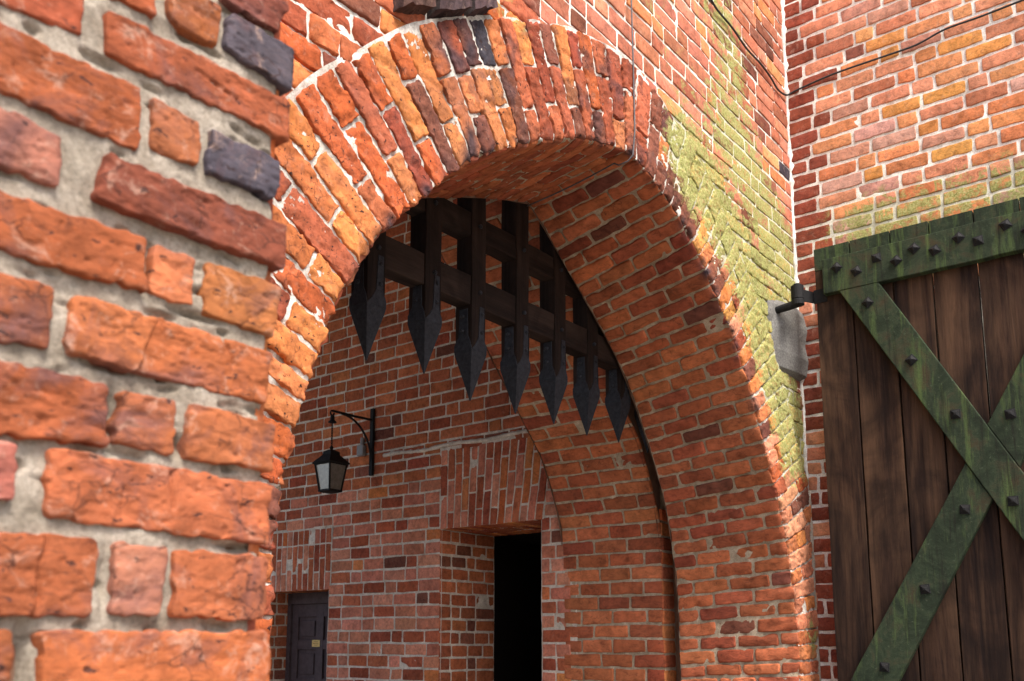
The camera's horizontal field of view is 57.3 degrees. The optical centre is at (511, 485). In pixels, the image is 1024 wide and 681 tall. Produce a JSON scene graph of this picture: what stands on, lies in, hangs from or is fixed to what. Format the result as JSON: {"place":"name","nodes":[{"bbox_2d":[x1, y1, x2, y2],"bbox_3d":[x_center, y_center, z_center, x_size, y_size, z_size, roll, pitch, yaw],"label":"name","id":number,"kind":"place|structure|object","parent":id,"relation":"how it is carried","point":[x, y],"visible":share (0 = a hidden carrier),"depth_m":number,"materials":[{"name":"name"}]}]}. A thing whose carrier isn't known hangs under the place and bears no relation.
{"place":"outdoors","nodes":[
{"label":"outdoors","id":0,"kind":"place"},
{"bbox_2d":[0,0,293,680],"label":"buttress","id":1,"kind":"structure","parent":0,"point":[142,245],"depth_m":1.23,"materials":[{"name":"brick"}]},
{"label":"ground","id":2,"kind":"structure","parent":0,"visible":0},
{"bbox_2d":[269,213,658,680],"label":"passage wall","id":3,"kind":"structure","parent":2,"relation":"on","point":[431,549],"depth_m":8.14,"materials":[{"name":"brick"}]},
{"bbox_2d":[290,603,327,680],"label":"panel door","id":4,"kind":"structure","parent":3,"relation":"in","point":[310,621],"depth_m":9.01,"materials":[{"name":"paint"}]},
{"bbox_2d":[312,408,374,493],"bbox_3d":[-1.426,-0.319,8.133,0.232,0.822,0.597,-7,-12,37],"label":"wall lantern","id":5,"kind":"object","parent":3,"relation":"attached to","point":[330,464],"depth_m":7.93,"materials":[{"name":"black metal"}]},
{"bbox_2d":[357,437,365,456],"bbox_3d":[-1.355,-0.346,8.436,0.080,0.171,0.048,-7,-12,37],"label":"bulb","id":6,"kind":"object","parent":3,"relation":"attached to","point":[361,449],"visible":1,"depth_m":8.41,"materials":[{"name":"glass"}]},
{"bbox_2d":[255,0,819,680],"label":"gate wall","id":7,"kind":"structure","parent":2,"relation":"on","point":[687,544],"depth_m":5.46,"materials":[{"name":"brick"}]},
{"bbox_2d":[349,197,648,452],"bbox_3d":[-0.146,-1.942,5.199,0.132,3.075,4.180,-7,-12,37],"label":"portcullis","id":8,"kind":"object","parent":7,"relation":"attached to","point":[424,274],"visible":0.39,"depth_m":5.09,"materials":[{"name":"brown wood"}]},
{"bbox_2d":[527,0,635,206],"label":"cable","id":9,"kind":"object","parent":7,"relation":"attached to","point":[628,160],"visible":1,"depth_m":4.73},
{"bbox_2d":[710,0,1023,95],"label":"cable","id":10,"kind":"object","parent":7,"relation":"attached to","point":[845,69],"visible":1,"depth_m":6.05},
{"bbox_2d":[791,197,1023,680],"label":"gate leaf","id":11,"kind":"object","parent":7,"relation":"attached to","point":[915,428],"visible":0.98,"depth_m":5.43,"materials":[{"name":"brown wood"}]},
{"bbox_2d":[780,0,1023,680],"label":"side wall","id":12,"kind":"structure","parent":2,"relation":"on","point":[932,128],"depth_m":6.09,"materials":[{"name":"brick"}]}
]}

